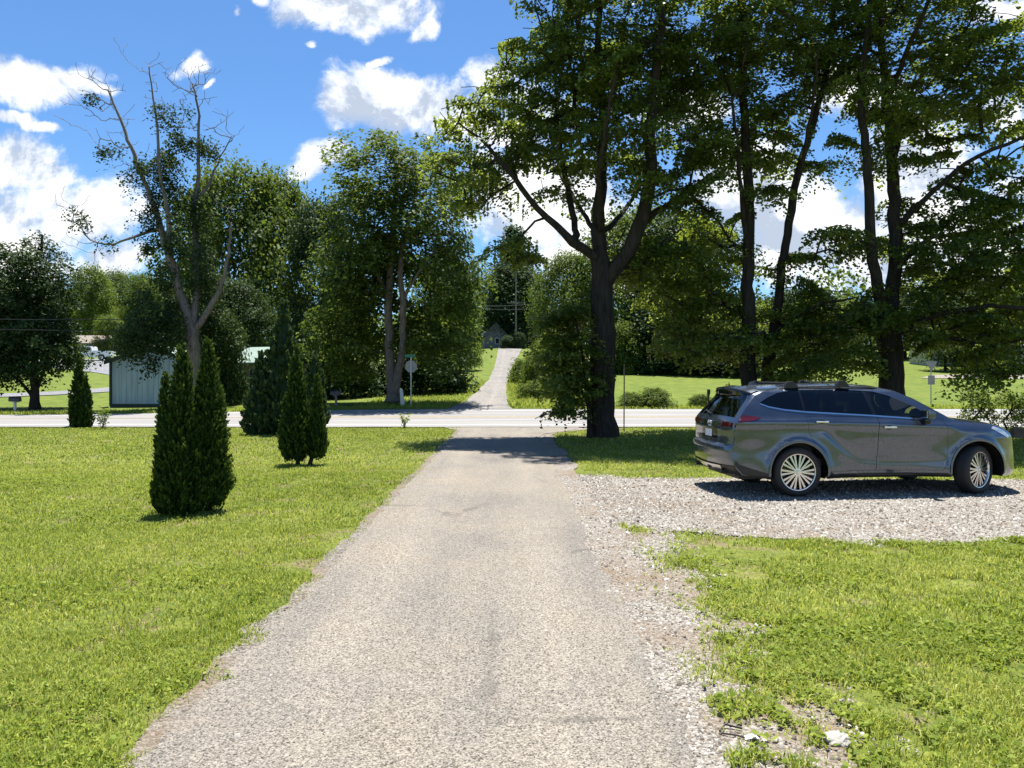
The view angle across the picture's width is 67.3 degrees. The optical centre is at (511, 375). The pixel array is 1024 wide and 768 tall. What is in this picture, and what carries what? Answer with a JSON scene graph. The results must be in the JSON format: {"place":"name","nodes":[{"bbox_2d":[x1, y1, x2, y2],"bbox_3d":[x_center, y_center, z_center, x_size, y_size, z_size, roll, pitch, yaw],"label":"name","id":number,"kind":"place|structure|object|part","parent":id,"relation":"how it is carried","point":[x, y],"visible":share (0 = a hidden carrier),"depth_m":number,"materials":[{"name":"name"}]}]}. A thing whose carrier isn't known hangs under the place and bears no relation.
{"place":"outdoors","nodes":[
{"label":"outdoors","id":0,"kind":"place"},
{"bbox_2d":[0,359,108,396],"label":"tarmac drive","id":1,"kind":"structure","parent":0,"point":[103,368],"depth_m":59.16,"materials":[{"name":"grey asphalt"}]},
{"bbox_2d":[80,346,115,359],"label":"pickup truck","id":2,"kind":"object","parent":1,"relation":"on","point":[104,354],"visible":0.3,"depth_m":102.17,"materials":[{"name":"white paint"}]},
{"bbox_2d":[133,427,691,767],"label":"driveway","id":3,"kind":"structure","parent":0,"point":[513,596],"depth_m":5.04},
{"bbox_2d":[447,347,521,408],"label":"lane","id":4,"kind":"structure","parent":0,"point":[491,394],"depth_m":55.29,"materials":[{"name":"grey gravel"}]},
{"bbox_2d":[0,379,1022,414],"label":"verge grass","id":5,"kind":"structure","parent":0,"point":[515,403],"depth_m":37.65,"materials":[{"name":"green plant"}]},
{"bbox_2d":[0,346,1023,767],"bbox_3d":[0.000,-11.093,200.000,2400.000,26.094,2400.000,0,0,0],"label":"ground","id":6,"kind":"structure","parent":0,"point":[684,388],"depth_m":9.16,"materials":[{"name":"green plant"}]},
{"bbox_2d":[8,397,21,410],"bbox_3d":[-24.559,1.428,38.020,0.520,0.800,0.450,0,0,0],"label":"mailbox","id":7,"kind":"object","parent":6,"relation":"on","point":[14,400],"visible":0.94,"depth_m":37.92,"materials":[{"name":"grey metal"}]},
{"bbox_2d":[0,229,102,409],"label":"shade tree","id":8,"kind":"object","parent":6,"relation":"on","point":[25,351],"visible":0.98,"depth_m":40.26,"materials":[{"name":"green plant"}]},
{"bbox_2d":[45,286,99,333],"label":"tree","id":9,"kind":"object","parent":6,"relation":"on","point":[73,306],"visible":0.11,"depth_m":142.78,"materials":[{"name":"green plant"}]},
{"bbox_2d":[67,351,95,427],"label":"arborvitae","id":10,"kind":"object","parent":6,"relation":"on","point":[80,411],"visible":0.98,"depth_m":27.28,"materials":[{"name":"green plant"}]},
{"bbox_2d":[62,335,113,349],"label":"brick house","id":11,"kind":"structure","parent":6,"relation":"on","point":[88,338],"depth_m":117.34,"materials":[{"name":"beige"}]},
{"bbox_2d":[68,261,122,334],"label":"tree","id":12,"kind":"object","parent":6,"relation":"on","point":[103,294],"visible":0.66,"depth_m":138.30,"materials":[{"name":"green plant"}]},
{"bbox_2d":[95,406,110,428],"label":"tall weed","id":13,"kind":"object","parent":6,"relation":"on","point":[103,420],"visible":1,"depth_m":26.55,"materials":[{"name":"green plant"}]},
{"bbox_2d":[85,313,122,350],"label":"tree","id":14,"kind":"object","parent":6,"relation":"on","point":[104,326],"visible":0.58,"depth_m":115.17,"materials":[{"name":"green plant"}]},
{"bbox_2d":[93,265,143,333],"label":"tree","id":15,"kind":"object","parent":6,"relation":"on","point":[120,279],"visible":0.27,"depth_m":148.43,"materials":[{"name":"green plant"}]},
{"bbox_2d":[109,325,135,353],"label":"tree","id":16,"kind":"object","parent":6,"relation":"on","point":[116,342],"visible":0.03,"depth_m":111.23,"materials":[{"name":"green plant"}]},
{"bbox_2d":[110,268,166,342],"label":"tree","id":17,"kind":"object","parent":6,"relation":"on","point":[138,283],"visible":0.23,"depth_m":130.07,"materials":[{"name":"green plant"}]},
{"bbox_2d":[104,346,186,406],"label":"metal shed","id":18,"kind":"structure","parent":6,"relation":"on","point":[126,389],"depth_m":43.00,"materials":[{"name":"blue metal"}]},
{"bbox_2d":[52,39,248,399],"bbox_3d":[-19.099,-8.040,39.973,10.160,19.193,5.845,0,0,-14],"label":"dying tree","id":19,"kind":"object","parent":6,"relation":"on","point":[144,336],"visible":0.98,"depth_m":40.35,"materials":[{"name":"green plant"}]},
{"bbox_2d":[148,343,206,516],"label":"arborvitae","id":20,"kind":"object","parent":6,"relation":"on","point":[176,457],"visible":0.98,"depth_m":10.12,"materials":[{"name":"green plant"}]},
{"bbox_2d":[175,174,223,347],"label":"tree","id":21,"kind":"object","parent":6,"relation":"on","point":[182,342],"visible":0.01,"depth_m":65.26,"materials":[{"name":"green plant"}]},
{"bbox_2d":[192,335,238,512],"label":"arborvitae","id":22,"kind":"object","parent":6,"relation":"on","point":[216,480],"visible":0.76,"depth_m":10.36,"materials":[{"name":"green plant"}]},
{"bbox_2d":[133,142,318,346],"bbox_3d":[-21.603,-7.639,59.518,12.069,20.516,12.279,0,0,-44],"label":"tree","id":23,"kind":"object","parent":6,"relation":"on","point":[258,192],"visible":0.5,"depth_m":58.34,"materials":[{"name":"green plant"}]},
{"bbox_2d":[199,301,252,405],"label":"tree","id":24,"kind":"object","parent":6,"relation":"on","point":[234,384],"visible":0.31,"depth_m":43.01,"materials":[{"name":"green plant"}]},
{"bbox_2d":[181,272,279,347],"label":"tree","id":25,"kind":"object","parent":6,"relation":"on","point":[238,293],"visible":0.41,"depth_m":49.25,"materials":[{"name":"green plant"}]},
{"bbox_2d":[225,347,308,401],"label":"outbuilding","id":26,"kind":"structure","parent":6,"relation":"on","point":[253,350],"depth_m":46.01,"materials":[{"name":"beige metal"}]},
{"bbox_2d":[236,158,319,344],"bbox_3d":[-18.881,-7.828,63.547,7.884,19.753,7.858,0,0,-16],"label":"tree","id":27,"kind":"object","parent":6,"relation":"on","point":[293,192],"visible":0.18,"depth_m":62.53,"materials":[{"name":"green plant"}]},
{"bbox_2d":[110,430,458,767],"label":"dirt verge","id":28,"kind":"structure","parent":6,"relation":"on","point":[155,731],"depth_m":5.15,"materials":[{"name":"beige gravel"}]},
{"bbox_2d":[239,297,330,435],"bbox_3d":[-7.181,-0.250,24.331,2.950,4.515,1.848,0,0,0],"label":"evergreen","id":29,"kind":"object","parent":6,"relation":"on","point":[261,414],"visible":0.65,"depth_m":24.07,"materials":[{"name":"green plant"}]},
{"bbox_2d":[276,344,329,464],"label":"arborvitae","id":30,"kind":"object","parent":6,"relation":"on","point":[302,435],"visible":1,"depth_m":15.77,"materials":[{"name":"green plant"}]},
{"bbox_2d":[271,185,381,388],"bbox_3d":[-14.241,-6.184,58.031,8.330,16.409,7.164,0,0,21],"label":"tree","id":31,"kind":"object","parent":6,"relation":"on","point":[307,236],"visible":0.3,"depth_m":56.80,"materials":[{"name":"green plant"}]},
{"bbox_2d":[330,390,341,406],"bbox_3d":[-8.743,1.157,38.220,0.520,0.893,0.450,0,0,0],"label":"mailbox","id":32,"kind":"object","parent":6,"relation":"on","point":[335,393],"visible":0.94,"depth_m":38.10,"materials":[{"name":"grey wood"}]},
{"bbox_2d":[296,325,381,398],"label":"tree","id":33,"kind":"object","parent":6,"relation":"on","point":[355,390],"visible":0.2,"depth_m":47.96,"materials":[{"name":"green plant"}]},
{"bbox_2d":[296,128,498,403],"bbox_3d":[-6.198,-5.689,40.432,11.058,14.232,10.397,0,0,0],"label":"shade tree","id":34,"kind":"object","parent":6,"relation":"on","point":[380,257],"visible":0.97,"depth_m":39.26,"materials":[{"name":"green plant"}]},
{"bbox_2d":[400,388,404,405],"bbox_3d":[-5.560,1.093,39.000,0.264,0.935,0.160,0,0,0],"label":"marker post","id":35,"kind":"object","parent":6,"relation":"on","point":[402,402],"visible":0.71,"depth_m":38.92,"materials":[{"name":"white plastic"}]},
{"bbox_2d":[398,412,411,426],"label":"tall weed","id":36,"kind":"object","parent":6,"relation":"on","point":[404,421],"visible":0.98,"depth_m":26.83,"materials":[{"name":"green plant"}]},
{"bbox_2d":[405,354,416,405],"bbox_3d":[-4.945,0.259,37.617,0.586,2.626,0.070,0,0,0],"label":"stop sign","id":37,"kind":"object","parent":6,"relation":"on","point":[410,366],"visible":0.91,"depth_m":37.59,"materials":[{"name":"metal"}]},
{"bbox_2d":[363,330,483,395],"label":"tree","id":38,"kind":"object","parent":6,"relation":"on","point":[421,380],"visible":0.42,"depth_m":50.39,"materials":[{"name":"green plant"}]},
{"bbox_2d":[411,243,487,381],"bbox_3d":[-5.147,-4.685,62.224,6.338,13.030,6.448,0,0,21],"label":"tree","id":39,"kind":"object","parent":6,"relation":"on","point":[480,298],"visible":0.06,"depth_m":61.30,"materials":[{"name":"green plant"}]},
{"bbox_2d":[464,322,486,370],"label":"tree","id":40,"kind":"object","parent":6,"relation":"on","point":[481,361],"visible":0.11,"depth_m":83.81,"materials":[{"name":"green plant"}]},
{"bbox_2d":[482,323,506,347],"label":"grey house","id":41,"kind":"structure","parent":6,"relation":"on","point":[487,334],"depth_m":129.96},
{"bbox_2d":[7,266,983,345],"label":"woods","id":42,"kind":"object","parent":6,"relation":"on","point":[852,292],"visible":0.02,"depth_m":170.74,"materials":[{"name":"green plant"}]},
{"bbox_2d":[497,335,515,348],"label":"bush","id":43,"kind":"object","parent":6,"relation":"on","point":[505,342],"visible":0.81,"depth_m":121.23,"materials":[{"name":"green plant"}]},
{"bbox_2d":[481,223,542,346],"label":"tree","id":44,"kind":"object","parent":6,"relation":"on","point":[509,233],"visible":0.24,"depth_m":137.29,"materials":[{"name":"green plant"}]},
{"bbox_2d":[507,272,524,336],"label":"utility pole","id":45,"kind":"object","parent":6,"relation":"on","point":[515,302],"visible":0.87,"depth_m":123.92,"materials":[{"name":"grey wood"}]},
{"bbox_2d":[474,262,558,342],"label":"tree","id":46,"kind":"object","parent":6,"relation":"on","point":[508,274],"visible":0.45,"depth_m":132.30,"materials":[{"name":"green plant"}]},
{"bbox_2d":[506,357,530,384],"bbox_3d":[0.994,0.042,59.904,2.964,3.074,3.108,0,0,14],"label":"bush","id":47,"kind":"object","parent":6,"relation":"on","point":[515,370],"visible":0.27,"depth_m":59.50,"materials":[{"name":"green plant"}]},
{"bbox_2d":[512,331,526,348],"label":"bush","id":48,"kind":"object","parent":6,"relation":"on","point":[519,339],"visible":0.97,"depth_m":120.51,"materials":[{"name":"green plant"}]},
{"bbox_2d":[514,381,545,399],"bbox_3d":[0.999,1.069,40.977,1.982,1.733,1.890,0,0,26],"label":"bush","id":49,"kind":"object","parent":6,"relation":"on","point":[527,388],"visible":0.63,"depth_m":40.69,"materials":[{"name":"green plant"}]},
{"bbox_2d":[514,348,550,388],"bbox_3d":[1.600,0.147,50.054,2.799,4.107,2.936,0,0,-14],"label":"bush","id":50,"kind":"object","parent":6,"relation":"on","point":[528,367],"visible":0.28,"depth_m":49.55,"materials":[{"name":"green plant"}]},
{"bbox_2d":[528,372,576,398],"bbox_3d":[2.298,0.844,41.954,3.191,2.508,3.043,0,0,21],"label":"bush","id":51,"kind":"object","parent":6,"relation":"on","point":[547,381],"visible":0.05,"depth_m":41.52,"materials":[{"name":"green plant"}]},
{"bbox_2d":[528,327,581,373],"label":"tree","id":52,"kind":"object","parent":6,"relation":"on","point":[538,344],"visible":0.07,"depth_m":62.12,"materials":[{"name":"green plant"}]},
{"bbox_2d":[523,243,590,359],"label":"tree","id":53,"kind":"object","parent":6,"relation":"on","point":[552,275],"visible":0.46,"depth_m":90.84,"materials":[{"name":"green plant"}]},
{"bbox_2d":[522,291,616,437],"bbox_3d":[1.684,-0.361,23.055,2.774,4.434,2.841,0,0,0],"label":"sapling","id":54,"kind":"object","parent":6,"relation":"on","point":[572,318],"visible":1,"depth_m":22.61,"materials":[{"name":"green plant"}]},
{"bbox_2d":[416,0,766,438],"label":"maple tree","id":55,"kind":"object","parent":6,"relation":"on","point":[622,57],"visible":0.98,"depth_m":22.58,"materials":[{"name":"green plant"}]},
{"bbox_2d":[623,364,624,428],"bbox_3d":[3.821,0.721,26.199,0.052,2.261,0.051,0,0,0],"label":"marker stake","id":56,"kind":"object","parent":6,"relation":"on","point":[624,401],"visible":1,"depth_m":26.17,"materials":[{"name":"grey wood"}]},
{"bbox_2d":[615,391,645,408],"bbox_3d":[5.874,1.289,37.540,1.610,1.131,1.688,0,0,38],"label":"bush","id":57,"kind":"object","parent":6,"relation":"on","point":[632,398],"visible":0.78,"depth_m":37.27,"materials":[{"name":"green plant"}]},
{"bbox_2d":[614,319,647,374],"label":"tree","id":58,"kind":"object","parent":6,"relation":"on","point":[620,328],"visible":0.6,"depth_m":78.75,"materials":[{"name":"green plant"}]},
{"bbox_2d":[552,199,730,364],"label":"tree","id":59,"kind":"object","parent":6,"relation":"on","point":[618,232],"visible":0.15,"depth_m":86.08,"materials":[{"name":"green plant"}]},
{"bbox_2d":[638,386,677,408],"bbox_3d":[7.035,1.210,37.533,2.105,1.421,2.208,0,0,12],"label":"bush","id":60,"kind":"object","parent":6,"relation":"on","point":[655,397],"visible":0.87,"depth_m":37.12,"materials":[{"name":"green plant"}]},
{"bbox_2d":[614,313,713,375],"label":"tree","id":61,"kind":"object","parent":6,"relation":"on","point":[657,365],"visible":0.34,"depth_m":78.69,"materials":[{"name":"green plant"}]},
{"bbox_2d":[620,208,776,374],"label":"tree","id":62,"kind":"object","parent":6,"relation":"on","point":[670,229],"visible":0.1,"depth_m":80.78,"materials":[{"name":"green plant"}]},
{"bbox_2d":[687,393,712,407],"bbox_3d":[9.267,1.328,37.850,1.566,0.974,1.494,0,0,-18],"label":"bush","id":63,"kind":"object","parent":6,"relation":"on","point":[697,400],"visible":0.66,"depth_m":37.50,"materials":[{"name":"green plant"}]},
{"bbox_2d":[653,321,785,377],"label":"tree","id":64,"kind":"object","parent":6,"relation":"on","point":[736,371],"visible":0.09,"depth_m":75.82,"materials":[{"name":"green plant"}]},
{"bbox_2d":[622,0,911,385],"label":"maple tree","id":65,"kind":"object","parent":6,"relation":"on","point":[747,159],"visible":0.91,"depth_m":23.26,"materials":[{"name":"green plant"}]},
{"bbox_2d":[757,286,869,356],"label":"tree","id":66,"kind":"object","parent":6,"relation":"on","point":[788,297],"visible":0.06,"depth_m":94.49,"materials":[{"name":"green plant"}]},
{"bbox_2d":[835,296,875,360],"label":"tree","id":67,"kind":"object","parent":6,"relation":"on","point":[864,335],"visible":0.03,"depth_m":100.17,"materials":[{"name":"green plant"}]},
{"bbox_2d":[762,0,1023,412],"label":"maple tree","id":68,"kind":"object","parent":6,"relation":"on","point":[953,53],"visible":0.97,"depth_m":22.11,"materials":[{"name":"green plant"}]},
{"bbox_2d":[863,293,923,358],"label":"tree","id":69,"kind":"object","parent":6,"relation":"on","point":[905,338],"visible":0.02,"depth_m":107.28,"materials":[{"name":"green plant"}]},
{"bbox_2d":[906,344,952,365],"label":"field shed","id":70,"kind":"structure","parent":6,"relation":"on","point":[911,361],"depth_m":95.29,"materials":[{"name":"white"}]},
{"bbox_2d":[926,361,936,403],"bbox_3d":[21.032,0.403,38.588,0.580,2.290,0.058,0,0,0],"label":"warning sign","id":71,"kind":"object","parent":6,"relation":"on","point":[931,377],"visible":0.89,"depth_m":38.56,"materials":[{"name":"metal"}]},
{"bbox_2d":[913,302,972,370],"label":"tree","id":72,"kind":"object","parent":6,"relation":"on","point":[936,358],"visible":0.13,"depth_m":83.08,"materials":[{"name":"green plant"}]},
{"bbox_2d":[932,281,1009,311],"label":"tree","id":73,"kind":"object","parent":6,"relation":"on","point":[965,295],"visible":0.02,"depth_m":108.73,"materials":[{"name":"green plant"}]},
{"bbox_2d":[953,385,999,424],"bbox_3d":[16.080,1.155,26.727,1.427,1.801,1.480,0,0,-40],"label":"shrub","id":74,"kind":"object","parent":6,"relation":"on","point":[985,405],"visible":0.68,"depth_m":26.59,"materials":[{"name":"green plant"}]},
{"bbox_2d":[937,316,1023,373],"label":"tree","id":75,"kind":"object","parent":6,"relation":"on","point":[1019,348],"visible":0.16,"depth_m":80.40,"materials":[{"name":"green plant"}]},
{"bbox_2d":[981,246,1023,313],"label":"tree","id":76,"kind":"object","parent":6,"relation":"on","point":[991,310],"visible":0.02,"depth_m":98.66,"materials":[{"name":"green plant"}]},
{"bbox_2d":[986,388,1023,428],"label":"shrub","id":77,"kind":"object","parent":6,"relation":"on","point":[1012,402],"visible":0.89,"depth_m":26.27,"materials":[{"name":"green plant"}]},
{"bbox_2d":[1008,428,1023,437],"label":"timber edging","id":78,"kind":"object","parent":6,"relation":"on","point":[1017,432],"visible":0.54,"depth_m":22.54,"materials":[{"name":"wood"}]},
{"bbox_2d":[1012,383,1023,427],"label":"shrub","id":79,"kind":"object","parent":6,"relation":"on","point":[1020,403],"visible":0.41,"depth_m":26.62,"materials":[{"name":"green plant"}]},
{"bbox_3d":[-28.457,-2.148,37.584,2.000,8.026,0.308,0,0,0],"label":"utility pole","id":80,"kind":"object","parent":6,"relation":"on","visible":0},
{"bbox_2d":[0,329,102,330],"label":"overhead cable","id":81,"kind":"object","parent":80,"relation":"attached to","point":[54,330],"visible":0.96,"depth_m":37.72,"materials":[{"name":"black rubber"}]},
{"bbox_2d":[0,319,137,319],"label":"overhead cable","id":82,"kind":"object","parent":80,"relation":"attached to","point":[64,319],"visible":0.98,"depth_m":37.73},
{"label":"utility pole","id":83,"kind":"object","parent":6,"relation":"on","visible":0},
{"bbox_2d":[490,309,522,309],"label":"overhead cable","id":84,"kind":"object","parent":83,"relation":"attached to","point":[506,309],"visible":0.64,"depth_m":115.25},
{"bbox_2d":[0,409,1023,426],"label":"road","id":85,"kind":"structure","parent":0,"point":[529,416],"depth_m":30.84,"materials":[{"name":"grey asphalt"}]},
{"bbox_2d":[0,416,388,418],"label":"road centre line","id":86,"kind":"object","parent":85,"relation":"on","point":[331,416],"visible":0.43,"depth_m":31.79,"materials":[{"name":"yellow paint"}]},
{"bbox_2d":[53,410,394,415],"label":"road edge line","id":87,"kind":"object","parent":85,"relation":"on","point":[140,414],"visible":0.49,"depth_m":35.27,"materials":[{"name":"white paint"}]},
{"bbox_2d":[0,424,1020,424],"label":"road edge line","id":88,"kind":"object","parent":85,"relation":"on","point":[393,424],"visible":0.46,"depth_m":28.11,"materials":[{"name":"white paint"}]},
{"bbox_2d":[0,0,1023,343],"label":"sky","id":89,"kind":"structure","parent":0,"point":[293,73],"materials":[{"name":"blue"}]},
{"bbox_2d":[540,428,1023,767],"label":"gravel pad","id":90,"kind":"object","parent":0,"point":[564,465],"visible":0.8,"depth_m":8.10,"materials":[{"name":"gravel"}]},
{"bbox_2d":[189,474,1023,767],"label":"loose gravel","id":91,"kind":"structure","parent":90,"relation":"on","point":[802,533],"depth_m":10.14,"materials":[{"name":"grey gravel"}]},
{"bbox_2d":[719,723,745,738],"bbox_3d":[1.137,1.825,3.957,0.140,0.020,0.104,0,0,23],"label":"stick","id":92,"kind":"object","parent":90,"relation":"on","point":[730,725],"visible":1,"depth_m":3.96,"materials":[{"name":"brown wood"}]},
{"bbox_2d":[744,734,758,739],"bbox_3d":[1.211,1.823,3.885,0.075,0.019,0.048,0,0,0],"label":"paper scrap","id":93,"kind":"object","parent":90,"relation":"on","point":[748,736],"visible":0.96,"depth_m":3.88,"materials":[{"name":"white paper"}]},
{"bbox_2d":[824,730,850,747],"bbox_3d":[1.634,1.829,3.878,0.130,0.061,0.164,0,0,41],"label":"stone","id":94,"kind":"object","parent":90,"relation":"on","point":[842,738],"visible":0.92,"depth_m":3.85,"materials":[{"name":"stone"}]},
{"bbox_2d":[693,380,1013,496],"bbox_3d":[5.649,0.954,12.743,5.090,1.771,2.320,0,0,-6],"label":"parked car","id":95,"kind":"object","parent":90,"relation":"on","point":[800,438],"visible":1,"depth_m":11.85,"materials":[{"name":"grey paint"}]},
{"bbox_3d":[3.424,0.416,12.509,0.308,0.437,1.505,0,0,-6],"label":"rear window","id":96,"kind":"part","parent":95,"relation":"part of","materials":[{"name":"black glass"}]},
{"bbox_3d":[4.104,0.377,11.815,0.669,0.312,0.199,0,0,-6],"label":"quarter window","id":97,"kind":"part","parent":95,"relation":"part of","materials":[{"name":"black glass"}]},
{"bbox_3d":[4.974,0.406,11.909,1.139,0.384,0.234,0,0,-6],"label":"rear side window","id":98,"kind":"part","parent":95,"relation":"part of","materials":[{"name":"black glass"}]},
{"bbox_3d":[5.047,1.035,11.741,1.149,0.840,0.132,0,0,-6],"label":"rear door","id":99,"kind":"part","parent":95,"relation":"part of","materials":[{"name":"grey paint"}]},
{"bbox_3d":[6.008,0.445,12.004,0.924,0.419,0.229,0,0,-6],"label":"front side window","id":100,"kind":"part","parent":95,"relation":"part of","materials":[{"name":"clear glass"}]},
{"bbox_3d":[6.190,1.038,11.861,1.132,0.835,0.135,0,0,-6],"label":"front door","id":101,"kind":"part","parent":95,"relation":"part of","materials":[{"name":"grey paint"}]},
{"bbox_2d":[922,373,1023,378],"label":"gravel yard","id":102,"kind":"structure","parent":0,"point":[940,376],"depth_m":74.93,"materials":[{"name":"grey gravel"}]}
]}

